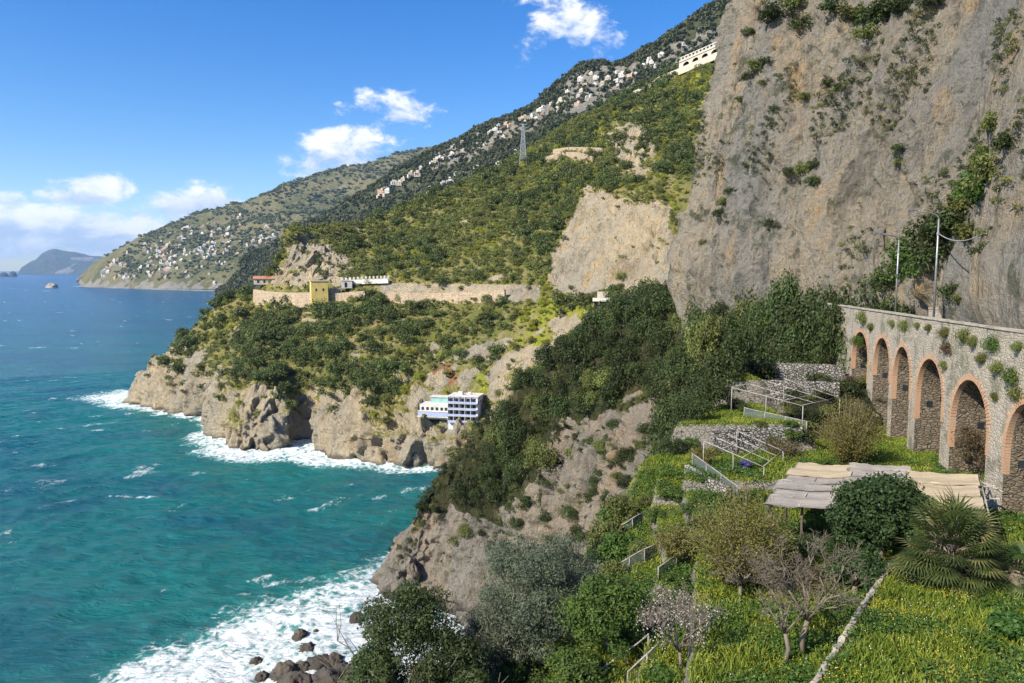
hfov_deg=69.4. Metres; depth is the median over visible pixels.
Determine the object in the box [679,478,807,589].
willow bush
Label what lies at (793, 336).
evergreen tree
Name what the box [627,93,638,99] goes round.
holm oak
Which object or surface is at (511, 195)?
holm oak
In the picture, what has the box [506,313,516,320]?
hillside bush
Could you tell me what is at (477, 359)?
holm oak
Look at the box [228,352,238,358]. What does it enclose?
hillside bush
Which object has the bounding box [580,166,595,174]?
holm oak
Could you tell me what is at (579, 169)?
holm oak
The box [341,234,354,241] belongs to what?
holm oak
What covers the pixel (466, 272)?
hillside bush
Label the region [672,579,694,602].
terrace bush
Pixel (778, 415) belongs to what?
wire fence
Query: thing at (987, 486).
loose pole
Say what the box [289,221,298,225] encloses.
hillside bush
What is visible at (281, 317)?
holm oak
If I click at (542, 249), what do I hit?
holm oak
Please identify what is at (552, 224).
holm oak
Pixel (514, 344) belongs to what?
hillside bush
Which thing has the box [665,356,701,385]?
evergreen tree
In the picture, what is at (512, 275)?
hillside bush
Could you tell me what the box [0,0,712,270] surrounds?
sky
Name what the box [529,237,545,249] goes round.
holm oak
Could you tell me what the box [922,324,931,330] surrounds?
wall plant
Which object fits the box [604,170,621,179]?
holm oak
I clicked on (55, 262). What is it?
island
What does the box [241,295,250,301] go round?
hillside bush
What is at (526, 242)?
hillside bush
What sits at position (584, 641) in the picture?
slope bush
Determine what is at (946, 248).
roadside bush
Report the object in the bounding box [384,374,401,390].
holm oak
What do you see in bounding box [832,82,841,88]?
cliff bush
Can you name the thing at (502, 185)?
hillside bush
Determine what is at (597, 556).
bush
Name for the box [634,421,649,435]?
evergreen tree
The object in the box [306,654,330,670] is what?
sea rock
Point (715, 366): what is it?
evergreen tree
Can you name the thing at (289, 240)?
hillside bush
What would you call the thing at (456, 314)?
hillside bush
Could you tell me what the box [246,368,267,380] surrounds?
holm oak
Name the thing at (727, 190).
cliff bush
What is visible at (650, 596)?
terrace bush
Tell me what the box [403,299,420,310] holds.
holm oak
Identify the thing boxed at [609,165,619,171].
hillside bush
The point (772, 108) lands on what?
cliff bush
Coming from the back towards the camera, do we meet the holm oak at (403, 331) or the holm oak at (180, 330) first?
the holm oak at (180, 330)
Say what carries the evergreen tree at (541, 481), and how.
on the promontory
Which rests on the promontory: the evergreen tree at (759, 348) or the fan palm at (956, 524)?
the evergreen tree at (759, 348)
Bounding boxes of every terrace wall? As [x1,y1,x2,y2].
[711,426,801,452]
[763,380,839,406]
[774,363,842,381]
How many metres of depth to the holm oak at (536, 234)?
378.73 m
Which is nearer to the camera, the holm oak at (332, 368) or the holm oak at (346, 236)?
the holm oak at (332, 368)
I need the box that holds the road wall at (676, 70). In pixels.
[633,69,677,91]
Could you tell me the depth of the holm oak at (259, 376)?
325.47 m
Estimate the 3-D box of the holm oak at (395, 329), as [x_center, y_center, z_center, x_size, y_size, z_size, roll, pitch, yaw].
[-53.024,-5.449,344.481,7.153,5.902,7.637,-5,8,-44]
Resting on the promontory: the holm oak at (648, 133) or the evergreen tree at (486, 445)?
the evergreen tree at (486, 445)
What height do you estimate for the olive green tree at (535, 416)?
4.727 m
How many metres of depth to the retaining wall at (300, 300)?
406.19 m
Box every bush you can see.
[193,362,203,370]
[211,361,221,368]
[212,330,224,336]
[215,382,225,388]
[216,338,225,344]
[226,324,233,329]
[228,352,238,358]
[233,381,240,387]
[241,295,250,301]
[244,364,258,370]
[253,307,264,313]
[264,270,271,276]
[283,235,293,241]
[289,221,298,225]
[289,355,298,362]
[304,381,314,387]
[317,228,325,232]
[327,227,336,233]
[332,246,342,252]
[339,269,350,277]
[341,240,350,247]
[356,355,365,361]
[358,253,365,258]
[362,328,372,334]
[367,234,379,241]
[367,410,378,417]
[369,270,378,276]
[369,326,383,335]
[376,223,386,228]
[377,228,386,234]
[379,393,391,401]
[381,416,392,422]
[393,210,402,216]
[393,348,404,356]
[398,272,407,279]
[399,383,410,392]
[403,346,411,351]
[408,348,417,354]
[409,249,416,254]
[413,372,424,378]
[416,344,428,352]
[417,214,428,220]
[421,329,429,334]
[423,298,430,305]
[424,354,433,360]
[426,271,437,277]
[426,309,439,317]
[428,226,436,231]
[429,363,437,370]
[433,336,443,344]
[440,228,450,233]
[441,349,452,356]
[443,222,454,227]
[445,240,455,246]
[446,231,455,238]
[449,275,460,280]
[449,312,459,319]
[455,323,468,334]
[458,234,470,240]
[461,270,470,277]
[467,192,475,197]
[470,211,480,216]
[475,183,483,189]
[476,219,487,225]
[477,251,488,259]
[480,203,488,209]
[480,294,491,302]
[481,255,491,260]
[482,231,491,240]
[484,265,495,271]
[484,304,494,311]
[485,401,493,409]
[488,232,499,237]
[489,211,498,218]
[492,247,503,255]
[493,670,537,682]
[494,389,501,397]
[495,183,506,190]
[496,266,503,272]
[496,653,548,682]
[501,238,512,247]
[501,270,508,277]
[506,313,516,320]
[507,271,519,279]
[508,243,519,250]
[509,308,519,316]
[509,342,520,348]
[510,256,520,265]
[511,179,522,185]
[516,169,527,174]
[522,238,531,246]
[522,261,532,269]
[525,298,532,304]
[526,337,536,342]
[526,671,547,682]
[529,210,539,216]
[529,319,536,324]
[530,260,540,268]
[531,325,537,331]
[532,211,543,217]
[535,279,545,285]
[537,300,548,306]
[541,265,552,273]
[542,285,551,290]
[543,618,560,643]
[558,614,603,650]
[564,211,573,217]
[575,658,604,682]
[577,113,587,121]
[579,554,609,577]
[584,291,596,301]
[586,513,626,546]
[586,547,619,563]
[589,532,619,565]
[595,503,630,526]
[597,530,644,559]
[599,559,627,583]
[600,492,640,524]
[601,133,610,141]
[602,183,611,190]
[607,147,617,152]
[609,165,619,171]
[612,111,620,116]
[612,157,621,162]
[615,270,626,278]
[621,176,628,183]
[623,183,632,189]
[628,538,654,557]
[636,493,653,506]
[642,506,666,522]
[647,592,676,613]
[648,519,697,562]
[650,527,666,541]
[653,180,664,186]
[654,185,665,192]
[656,193,667,199]
[658,172,668,178]
[658,485,682,502]
[660,571,690,586]
[661,521,691,535]
[672,184,680,189]
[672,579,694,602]
[673,131,684,137]
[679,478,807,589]
[679,500,698,514]
[681,83,690,88]
[681,437,699,448]
[685,515,712,531]
[686,441,721,464]
[687,114,698,120]
[688,493,709,503]
[689,119,698,124]
[689,528,715,544]
[698,239,706,245]
[699,69,708,76]
[704,446,720,454]
[708,491,725,499]
[711,208,726,216]
[715,196,726,206]
[723,186,737,193]
[731,491,752,503]
[732,96,742,104]
[737,403,753,411]
[738,71,753,81]
[739,26,755,35]
[745,489,767,498]
[746,58,764,72]
[751,497,796,540]
[753,420,767,427]
[754,56,772,65]
[756,79,767,84]
[757,557,847,598]
[758,0,796,17]
[758,9,780,23]
[761,437,808,456]
[762,218,780,228]
[765,436,780,444]
[767,104,782,112]
[777,0,806,7]
[779,165,795,175]
[780,429,803,439]
[781,420,798,426]
[787,12,812,28]
[794,160,812,175]
[795,92,810,99]
[801,174,820,185]
[801,430,821,441]
[807,159,819,167]
[809,390,893,464]
[816,0,847,17]
[816,457,843,464]
[819,76,833,86]
[821,469,938,563]
[823,547,886,592]
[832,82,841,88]
[835,1,864,20]
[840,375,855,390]
[850,22,879,40]
[852,0,888,27]
[866,278,894,291]
[868,260,904,286]
[871,0,910,16]
[880,232,920,267]
[882,0,909,12]
[889,143,910,152]
[892,156,905,166]
[895,254,933,281]
[901,209,944,251]
[910,244,946,267]
[915,0,945,11]
[923,208,970,237]
[923,234,956,258]
[936,280,959,298]
[942,186,974,219]
[949,168,985,205]
[949,421,985,470]
[950,294,962,303]
[951,220,974,242]
[961,151,999,190]
[967,145,988,159]
[978,109,1000,134]
[989,129,1020,150]
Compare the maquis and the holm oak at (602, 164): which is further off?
the maquis
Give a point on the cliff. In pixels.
(935, 129)
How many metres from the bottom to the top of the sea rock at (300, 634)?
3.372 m
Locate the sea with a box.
[0,271,480,682]
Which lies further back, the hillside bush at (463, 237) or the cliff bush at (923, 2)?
the hillside bush at (463, 237)
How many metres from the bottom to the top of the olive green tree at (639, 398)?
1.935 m
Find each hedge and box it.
[672,531,701,562]
[762,541,794,569]
[774,533,855,563]
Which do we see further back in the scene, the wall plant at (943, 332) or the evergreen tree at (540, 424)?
the evergreen tree at (540, 424)
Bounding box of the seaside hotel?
[417,391,483,428]
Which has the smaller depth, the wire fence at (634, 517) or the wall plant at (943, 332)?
the wire fence at (634, 517)
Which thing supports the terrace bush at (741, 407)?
on the garden ground at (701, 433)
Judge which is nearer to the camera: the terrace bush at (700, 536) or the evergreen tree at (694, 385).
the terrace bush at (700, 536)
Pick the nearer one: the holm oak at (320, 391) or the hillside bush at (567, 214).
the holm oak at (320, 391)
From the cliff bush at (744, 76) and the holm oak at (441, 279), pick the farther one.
the holm oak at (441, 279)
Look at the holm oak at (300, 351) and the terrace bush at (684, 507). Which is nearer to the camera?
the terrace bush at (684, 507)
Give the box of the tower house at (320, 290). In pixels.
[309,280,341,307]
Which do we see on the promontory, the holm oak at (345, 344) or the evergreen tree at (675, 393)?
the evergreen tree at (675, 393)
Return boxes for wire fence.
[589,633,648,677]
[617,542,658,566]
[621,512,643,524]
[627,641,662,681]
[658,553,696,581]
[692,453,737,493]
[744,407,806,429]
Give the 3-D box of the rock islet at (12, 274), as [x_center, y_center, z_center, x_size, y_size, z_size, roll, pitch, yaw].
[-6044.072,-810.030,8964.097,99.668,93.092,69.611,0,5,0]
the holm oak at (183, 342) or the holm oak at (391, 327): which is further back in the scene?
the holm oak at (183, 342)
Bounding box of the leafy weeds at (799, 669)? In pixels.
[582,455,1023,682]
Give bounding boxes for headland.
[76,146,432,290]
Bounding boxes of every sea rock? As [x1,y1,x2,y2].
[249,656,263,664]
[254,671,269,681]
[269,660,297,681]
[276,670,312,682]
[291,628,307,641]
[295,660,308,671]
[298,642,315,652]
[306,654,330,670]
[311,666,342,682]
[327,652,343,666]
[333,662,352,672]
[349,611,364,623]
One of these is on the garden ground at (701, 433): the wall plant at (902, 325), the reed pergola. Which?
the reed pergola
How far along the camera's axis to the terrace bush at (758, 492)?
56.08 m
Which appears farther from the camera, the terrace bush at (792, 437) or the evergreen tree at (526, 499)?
the evergreen tree at (526, 499)
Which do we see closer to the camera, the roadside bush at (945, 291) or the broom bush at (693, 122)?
the roadside bush at (945, 291)
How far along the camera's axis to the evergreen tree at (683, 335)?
119.46 m
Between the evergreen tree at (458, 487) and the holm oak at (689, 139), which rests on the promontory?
the evergreen tree at (458, 487)
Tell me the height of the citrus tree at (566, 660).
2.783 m
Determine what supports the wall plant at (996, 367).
attached to the road viaduct
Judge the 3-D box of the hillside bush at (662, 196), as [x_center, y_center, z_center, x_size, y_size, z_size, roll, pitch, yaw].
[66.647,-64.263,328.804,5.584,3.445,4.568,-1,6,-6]
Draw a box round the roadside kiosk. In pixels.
[341,280,352,287]
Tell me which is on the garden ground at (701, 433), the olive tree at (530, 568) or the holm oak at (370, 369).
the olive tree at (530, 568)
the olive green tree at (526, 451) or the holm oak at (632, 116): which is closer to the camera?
the olive green tree at (526, 451)
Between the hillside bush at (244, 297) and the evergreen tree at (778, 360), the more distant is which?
the hillside bush at (244, 297)
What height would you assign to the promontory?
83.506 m
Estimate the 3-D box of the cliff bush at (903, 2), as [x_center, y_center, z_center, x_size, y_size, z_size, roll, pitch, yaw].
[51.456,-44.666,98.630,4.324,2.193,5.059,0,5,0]
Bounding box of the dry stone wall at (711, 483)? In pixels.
[684,464,731,498]
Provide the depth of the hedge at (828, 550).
44.25 m
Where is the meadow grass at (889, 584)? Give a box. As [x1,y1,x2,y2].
[544,372,1023,682]
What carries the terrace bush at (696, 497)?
on the garden ground at (701, 433)
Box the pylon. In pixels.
[518,124,527,164]
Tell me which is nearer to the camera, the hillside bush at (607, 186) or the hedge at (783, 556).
the hedge at (783, 556)
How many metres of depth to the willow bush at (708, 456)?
62.60 m
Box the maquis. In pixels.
[104,147,427,281]
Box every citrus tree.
[541,643,622,682]
[550,571,653,660]
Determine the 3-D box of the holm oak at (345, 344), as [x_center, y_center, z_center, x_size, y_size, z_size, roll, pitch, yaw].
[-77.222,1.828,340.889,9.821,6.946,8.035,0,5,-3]
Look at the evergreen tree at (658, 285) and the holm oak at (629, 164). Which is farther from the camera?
the holm oak at (629, 164)
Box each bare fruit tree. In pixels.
[708,544,776,598]
[747,525,874,656]
[750,569,824,664]
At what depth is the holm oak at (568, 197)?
396.96 m
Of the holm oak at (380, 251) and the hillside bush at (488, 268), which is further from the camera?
the holm oak at (380, 251)
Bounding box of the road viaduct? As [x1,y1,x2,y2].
[826,303,1023,514]
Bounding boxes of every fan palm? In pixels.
[882,482,1011,602]
[977,536,1023,597]
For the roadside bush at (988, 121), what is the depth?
67.45 m
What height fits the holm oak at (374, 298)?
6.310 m
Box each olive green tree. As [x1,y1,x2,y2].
[455,525,473,537]
[482,427,495,442]
[486,426,508,448]
[521,434,545,456]
[522,437,559,471]
[523,392,538,407]
[529,404,548,419]
[533,365,545,373]
[552,371,559,385]
[555,487,564,493]
[563,447,572,458]
[573,382,591,400]
[579,369,597,390]
[584,390,599,407]
[590,368,621,388]
[591,438,605,451]
[604,302,613,320]
[609,471,623,481]
[616,403,624,411]
[622,402,633,411]
[635,394,647,402]
[659,373,677,402]
[666,313,684,334]
[668,297,675,311]
[682,310,711,365]
[690,313,725,369]
[726,284,766,318]
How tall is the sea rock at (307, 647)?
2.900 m
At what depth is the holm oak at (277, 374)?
332.50 m
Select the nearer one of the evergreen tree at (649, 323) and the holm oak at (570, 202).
the evergreen tree at (649, 323)
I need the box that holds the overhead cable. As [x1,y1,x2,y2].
[938,205,1013,241]
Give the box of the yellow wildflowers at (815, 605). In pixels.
[551,488,1023,682]
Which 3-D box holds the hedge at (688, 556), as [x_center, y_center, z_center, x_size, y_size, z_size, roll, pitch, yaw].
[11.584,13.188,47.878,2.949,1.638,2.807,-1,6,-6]
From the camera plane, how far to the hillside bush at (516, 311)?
321.07 m
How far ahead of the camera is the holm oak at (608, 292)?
292.89 m
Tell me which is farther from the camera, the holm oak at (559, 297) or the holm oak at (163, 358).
the holm oak at (163, 358)
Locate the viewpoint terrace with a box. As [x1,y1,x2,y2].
[593,292,609,307]
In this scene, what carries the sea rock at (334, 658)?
in the sea
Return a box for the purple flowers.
[739,460,751,468]
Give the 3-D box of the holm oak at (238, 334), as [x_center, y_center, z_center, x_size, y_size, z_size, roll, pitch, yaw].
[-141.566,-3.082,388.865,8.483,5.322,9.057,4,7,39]
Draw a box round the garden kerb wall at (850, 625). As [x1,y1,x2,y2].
[810,563,892,682]
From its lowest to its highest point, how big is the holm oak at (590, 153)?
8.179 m
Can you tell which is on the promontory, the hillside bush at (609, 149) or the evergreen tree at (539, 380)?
the evergreen tree at (539, 380)
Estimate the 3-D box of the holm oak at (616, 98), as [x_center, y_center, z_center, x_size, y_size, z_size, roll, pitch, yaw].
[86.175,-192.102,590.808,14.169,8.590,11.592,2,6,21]
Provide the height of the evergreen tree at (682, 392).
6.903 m
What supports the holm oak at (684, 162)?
on the hillside
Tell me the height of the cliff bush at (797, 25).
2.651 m
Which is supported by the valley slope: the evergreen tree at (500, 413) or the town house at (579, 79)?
the town house at (579, 79)
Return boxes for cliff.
[667,0,1023,331]
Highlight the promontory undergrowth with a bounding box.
[387,301,885,582]
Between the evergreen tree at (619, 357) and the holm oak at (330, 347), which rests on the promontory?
the evergreen tree at (619, 357)
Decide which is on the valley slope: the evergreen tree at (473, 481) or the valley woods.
the valley woods
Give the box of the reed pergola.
[763,462,989,550]
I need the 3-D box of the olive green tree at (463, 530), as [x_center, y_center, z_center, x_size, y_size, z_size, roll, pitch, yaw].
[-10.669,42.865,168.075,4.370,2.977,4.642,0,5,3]
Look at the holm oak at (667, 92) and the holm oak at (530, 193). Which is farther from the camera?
the holm oak at (667, 92)
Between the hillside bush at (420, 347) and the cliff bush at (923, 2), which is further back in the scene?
the hillside bush at (420, 347)
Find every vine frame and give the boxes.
[703,430,783,477]
[731,377,839,423]
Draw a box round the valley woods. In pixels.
[214,0,725,296]
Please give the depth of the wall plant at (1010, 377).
50.01 m
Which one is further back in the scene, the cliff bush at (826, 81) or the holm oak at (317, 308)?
the holm oak at (317, 308)
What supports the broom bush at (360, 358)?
on the hillside
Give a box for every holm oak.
[155,354,172,365]
[166,359,184,372]
[173,332,185,343]
[174,327,188,338]
[177,338,196,350]
[183,333,200,344]
[183,348,196,357]
[212,312,227,322]
[213,295,227,305]
[216,367,229,375]
[218,289,236,299]
[227,366,243,381]
[229,305,251,320]
[230,357,240,365]
[232,336,247,347]
[233,331,242,337]
[234,343,250,352]
[238,286,254,296]
[238,368,252,379]
[240,326,255,334]
[241,350,260,363]
[245,355,265,369]
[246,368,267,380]
[247,325,264,337]
[247,330,265,343]
[249,333,265,344]
[250,367,276,382]
[251,347,265,354]
[252,311,262,318]
[257,328,279,342]
[258,318,270,330]
[259,310,271,317]
[264,321,277,329]
[266,339,281,347]
[267,319,281,326]
[267,327,280,333]
[268,369,288,379]
[270,359,291,373]
[275,313,292,323]
[276,381,291,390]
[279,294,290,304]
[281,341,297,354]
[284,399,299,409]
[285,336,299,344]
[290,346,311,358]
[295,323,310,336]
[297,349,317,361]
[309,298,327,314]
[312,321,334,334]
[312,337,328,349]
[314,376,333,390]
[316,342,338,359]
[317,386,325,396]
[320,304,340,318]
[322,302,336,310]
[324,361,343,375]
[329,371,344,381]
[330,359,342,366]
[333,302,349,314]
[334,338,354,352]
[339,304,351,316]
[340,324,352,334]
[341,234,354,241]
[343,239,358,246]
[343,366,358,375]
[344,315,361,326]
[344,360,360,369]
[345,373,358,386]
[348,232,363,243]
[350,303,365,315]
[352,367,366,377]
[355,376,369,389]
[357,331,373,341]
[357,378,374,387]
[358,301,376,313]
[359,337,378,352]
[360,299,379,306]
[360,358,374,368]
[363,363,380,374]
[363,394,381,404]
[364,358,379,371]
[368,306,382,317]
[369,257,387,265]
[371,206,385,218]
[371,291,387,300]
[372,246,388,254]
[372,311,385,321]
[373,378,390,391]
[374,358,393,373]
[375,293,389,303]
[380,310,396,319]
[381,357,402,372]
[383,252,399,261]
[384,304,397,313]
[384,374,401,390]
[385,324,399,332]
[389,324,400,334]
[391,383,402,395]
[396,326,417,337]
[399,363,413,373]
[400,333,419,345]
[401,318,413,330]
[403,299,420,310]
[409,322,423,335]
[412,236,426,246]
[412,300,426,310]
[418,316,434,328]
[419,243,435,255]
[423,234,438,244]
[424,253,442,262]
[426,186,440,195]
[431,247,447,258]
[434,275,449,284]
[438,333,451,344]
[452,348,468,357]
[467,353,484,364]
[469,269,483,281]
[477,310,494,322]
[482,165,499,173]
[485,195,499,204]
[487,342,504,355]
[495,294,507,303]
[500,160,516,173]
[503,163,520,174]
[504,193,518,201]
[511,249,526,259]
[515,192,528,204]
[516,207,528,217]
[520,197,535,207]
[521,153,539,164]
[524,189,540,199]
[525,190,539,200]
[527,219,541,229]
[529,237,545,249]
[530,231,547,239]
[531,184,544,191]
[531,349,542,362]
[535,175,547,182]
[535,244,549,254]
[541,235,558,246]
[543,218,560,230]
[548,211,565,225]
[549,181,564,193]
[549,207,562,215]
[549,292,567,305]
[550,136,561,142]
[553,137,568,145]
[558,202,567,209]
[562,160,580,171]
[562,185,575,195]
[562,192,575,204]
[564,204,575,212]
[565,167,576,179]
[566,198,576,205]
[568,133,581,143]
[570,291,588,304]
[572,167,585,177]
[574,119,588,129]
[578,135,594,146]
[579,130,596,143]
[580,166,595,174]
[586,148,599,161]
[594,177,607,187]
[595,161,610,171]
[598,168,612,177]
[601,289,619,297]
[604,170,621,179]
[604,177,621,187]
[606,284,615,291]
[607,289,625,300]
[609,99,624,110]
[609,129,628,143]
[611,96,627,101]
[615,112,625,120]
[619,159,633,167]
[623,284,646,295]
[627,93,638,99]
[630,174,644,182]
[631,112,643,123]
[634,140,648,151]
[635,110,652,124]
[639,276,661,288]
[640,127,657,141]
[641,106,656,115]
[649,161,662,170]
[653,158,673,174]
[654,76,670,87]
[654,110,668,121]
[657,123,670,133]
[661,87,676,100]
[661,98,677,110]
[661,150,675,160]
[664,142,681,153]
[666,154,681,164]
[669,117,685,124]
[673,148,692,161]
[676,88,692,96]
[678,163,692,172]
[679,142,693,152]
[679,159,693,169]
[680,136,693,145]
[686,89,706,99]
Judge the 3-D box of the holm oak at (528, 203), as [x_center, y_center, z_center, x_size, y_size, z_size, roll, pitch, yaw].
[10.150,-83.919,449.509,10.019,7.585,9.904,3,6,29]
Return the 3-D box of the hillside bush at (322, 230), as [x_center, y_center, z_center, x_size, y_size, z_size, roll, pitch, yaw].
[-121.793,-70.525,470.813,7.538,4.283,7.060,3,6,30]
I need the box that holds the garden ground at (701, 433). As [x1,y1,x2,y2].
[533,377,1023,682]
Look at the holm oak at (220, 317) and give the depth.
420.48 m
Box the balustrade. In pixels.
[341,276,388,284]
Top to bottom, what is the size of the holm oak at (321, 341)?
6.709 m
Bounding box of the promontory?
[371,309,882,668]
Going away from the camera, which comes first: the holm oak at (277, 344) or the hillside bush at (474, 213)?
the holm oak at (277, 344)
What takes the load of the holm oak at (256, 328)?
on the hillside
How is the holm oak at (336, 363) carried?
on the hillside
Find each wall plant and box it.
[847,334,864,347]
[854,311,866,323]
[865,323,872,329]
[886,319,894,326]
[897,319,907,332]
[913,322,919,329]
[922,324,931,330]
[937,327,949,337]
[937,360,947,369]
[938,339,951,355]
[953,328,969,343]
[964,335,977,346]
[973,352,986,363]
[975,333,999,355]
[986,360,1003,373]
[988,392,997,401]
[999,365,1023,386]
[1005,385,1023,403]
[1009,340,1023,351]
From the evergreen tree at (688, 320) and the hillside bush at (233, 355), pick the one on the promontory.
the evergreen tree at (688, 320)
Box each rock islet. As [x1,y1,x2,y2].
[0,272,8,276]
[9,271,17,276]
[45,283,57,287]
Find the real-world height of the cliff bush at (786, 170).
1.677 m
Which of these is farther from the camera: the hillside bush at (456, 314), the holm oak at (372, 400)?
the hillside bush at (456, 314)
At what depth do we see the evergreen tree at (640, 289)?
159.20 m
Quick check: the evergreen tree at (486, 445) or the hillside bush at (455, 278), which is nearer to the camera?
the evergreen tree at (486, 445)
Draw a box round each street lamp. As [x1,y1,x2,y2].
[873,232,899,311]
[907,209,939,316]
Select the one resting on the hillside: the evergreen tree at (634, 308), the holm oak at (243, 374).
the holm oak at (243, 374)
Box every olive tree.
[458,594,550,682]
[475,529,602,665]
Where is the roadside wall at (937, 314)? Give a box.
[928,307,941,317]
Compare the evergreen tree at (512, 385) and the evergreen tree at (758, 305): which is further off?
the evergreen tree at (512, 385)
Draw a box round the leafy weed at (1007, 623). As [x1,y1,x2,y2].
[985,608,1023,642]
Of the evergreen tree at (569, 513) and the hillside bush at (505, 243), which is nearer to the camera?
the evergreen tree at (569, 513)
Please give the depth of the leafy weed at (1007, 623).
31.19 m
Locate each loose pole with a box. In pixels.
[978,485,996,487]
[979,480,1003,492]
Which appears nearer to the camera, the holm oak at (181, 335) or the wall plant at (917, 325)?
the wall plant at (917, 325)
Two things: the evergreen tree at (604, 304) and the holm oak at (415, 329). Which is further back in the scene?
the holm oak at (415, 329)
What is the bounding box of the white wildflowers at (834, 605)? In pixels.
[633,464,1020,682]
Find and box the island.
[17,249,103,274]
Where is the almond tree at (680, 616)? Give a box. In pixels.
[634,577,729,668]
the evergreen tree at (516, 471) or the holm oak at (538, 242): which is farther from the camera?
the holm oak at (538, 242)
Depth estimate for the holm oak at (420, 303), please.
358.89 m
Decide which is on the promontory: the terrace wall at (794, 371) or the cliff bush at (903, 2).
the terrace wall at (794, 371)
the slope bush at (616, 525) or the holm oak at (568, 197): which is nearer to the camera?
the slope bush at (616, 525)
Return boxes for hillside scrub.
[143,63,714,431]
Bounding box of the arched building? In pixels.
[678,42,716,75]
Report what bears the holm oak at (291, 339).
on the hillside
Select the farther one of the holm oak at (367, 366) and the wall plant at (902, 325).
the holm oak at (367, 366)
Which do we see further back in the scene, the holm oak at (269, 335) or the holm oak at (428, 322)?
the holm oak at (269, 335)
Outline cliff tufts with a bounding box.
[689,0,1023,295]
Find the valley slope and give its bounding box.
[222,2,726,292]
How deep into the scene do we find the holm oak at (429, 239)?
434.15 m
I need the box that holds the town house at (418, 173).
[414,170,420,176]
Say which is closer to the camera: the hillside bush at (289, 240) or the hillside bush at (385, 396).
the hillside bush at (385, 396)
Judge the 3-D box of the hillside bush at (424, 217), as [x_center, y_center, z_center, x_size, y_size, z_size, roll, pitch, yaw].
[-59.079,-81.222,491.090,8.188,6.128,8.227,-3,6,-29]
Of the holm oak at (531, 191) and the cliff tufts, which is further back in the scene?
the holm oak at (531, 191)
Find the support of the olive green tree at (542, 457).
on the promontory
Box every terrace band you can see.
[545,152,592,162]
[553,147,602,154]
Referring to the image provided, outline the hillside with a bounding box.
[122,63,714,469]
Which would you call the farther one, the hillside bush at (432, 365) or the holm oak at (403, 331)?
the holm oak at (403, 331)
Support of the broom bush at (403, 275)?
on the hillside
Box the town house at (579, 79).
[577,76,582,82]
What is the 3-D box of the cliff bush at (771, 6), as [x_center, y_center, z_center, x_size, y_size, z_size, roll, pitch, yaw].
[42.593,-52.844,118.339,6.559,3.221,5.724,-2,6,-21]
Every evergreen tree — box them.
[320,577,482,682]
[323,641,412,682]
[368,615,491,682]
[444,663,507,682]
[450,476,473,501]
[462,469,481,490]
[467,487,481,503]
[471,468,487,483]
[475,461,499,477]
[476,468,502,485]
[478,441,497,462]
[480,476,506,507]
[482,444,498,464]
[490,397,522,427]
[494,414,525,447]
[496,439,524,471]
[499,399,521,416]
[501,453,530,479]
[501,469,522,491]
[503,419,537,447]
[503,502,518,511]
[504,416,520,428]
[506,515,523,528]
[507,378,522,395]
[509,458,533,485]
[512,364,534,385]
[516,457,531,471]
[517,495,536,507]
[530,367,551,389]
[532,342,564,367]
[532,383,562,415]
[532,416,548,432]
[533,490,549,508]
[536,509,550,524]
[538,474,552,486]
[543,391,571,420]
[543,535,554,544]
[550,330,581,367]
[550,423,562,432]
[553,376,571,395]
[556,504,577,520]
[557,335,591,369]
[564,359,599,390]
[566,523,583,542]
[569,388,595,416]
[571,325,586,339]
[571,431,579,439]
[573,308,601,346]
[575,531,588,541]
[582,436,592,444]
[583,303,612,330]
[584,489,593,503]
[586,339,605,360]
[588,321,606,346]
[588,475,602,489]
[590,465,601,476]
[594,380,620,411]
[596,356,610,375]
[597,312,630,334]
[597,488,610,502]
[600,298,611,310]
[600,346,616,362]
[600,452,610,462]
[603,327,623,347]
[604,364,635,391]
[605,342,640,379]
[605,418,619,429]
[606,295,635,320]
[612,446,633,464]
[614,335,640,350]
[615,293,643,311]
[616,474,631,490]
[621,299,652,323]
[623,360,646,378]
[626,319,645,340]
[627,452,639,463]
[631,279,656,296]
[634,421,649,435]
[636,314,664,339]
[637,287,672,317]
[640,368,654,384]
[641,425,674,460]
[642,414,658,445]
[643,342,656,360]
[645,389,655,399]
[646,322,677,354]
[647,283,666,295]
[647,356,667,378]
[647,371,663,402]
[649,394,686,439]
[650,425,670,447]
[651,362,677,398]
[653,371,691,403]
[655,431,682,455]
[657,292,674,312]
[661,280,667,292]
[661,344,693,379]
[663,389,691,403]
[664,412,678,434]
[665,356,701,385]
[667,395,699,424]
[668,345,681,360]
[672,392,710,413]
[673,390,688,424]
[679,370,704,390]
[680,301,704,340]
[680,314,704,362]
[683,372,706,396]
[683,380,720,401]
[684,293,706,320]
[685,398,714,420]
[686,308,704,326]
[693,376,733,411]
[700,311,719,326]
[702,341,749,390]
[709,299,729,318]
[714,325,760,367]
[719,311,748,335]
[725,397,745,409]
[729,308,741,319]
[738,323,770,351]
[738,337,769,366]
[739,308,774,336]
[741,296,772,332]
[741,349,768,368]
[742,350,779,379]
[743,361,780,379]
[757,314,798,356]
[759,340,773,357]
[760,358,789,368]
[762,267,800,332]
[766,341,811,363]
[768,295,818,349]
[771,319,811,362]
[786,287,820,337]
[788,357,808,363]
[794,283,857,357]
[805,350,821,363]
[807,275,821,306]
[808,297,858,358]
[835,340,866,375]
[849,274,903,311]
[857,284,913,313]
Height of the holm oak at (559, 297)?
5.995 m
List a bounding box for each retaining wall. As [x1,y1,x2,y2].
[253,289,310,307]
[328,291,365,301]
[387,289,505,303]
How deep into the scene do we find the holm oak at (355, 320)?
357.68 m
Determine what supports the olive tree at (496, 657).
on the garden ground at (701, 433)
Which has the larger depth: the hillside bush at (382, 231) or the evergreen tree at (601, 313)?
the hillside bush at (382, 231)
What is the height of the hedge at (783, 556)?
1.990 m
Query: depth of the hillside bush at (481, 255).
390.56 m
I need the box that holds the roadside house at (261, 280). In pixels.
[253,276,275,284]
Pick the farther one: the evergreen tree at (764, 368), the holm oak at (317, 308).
the holm oak at (317, 308)

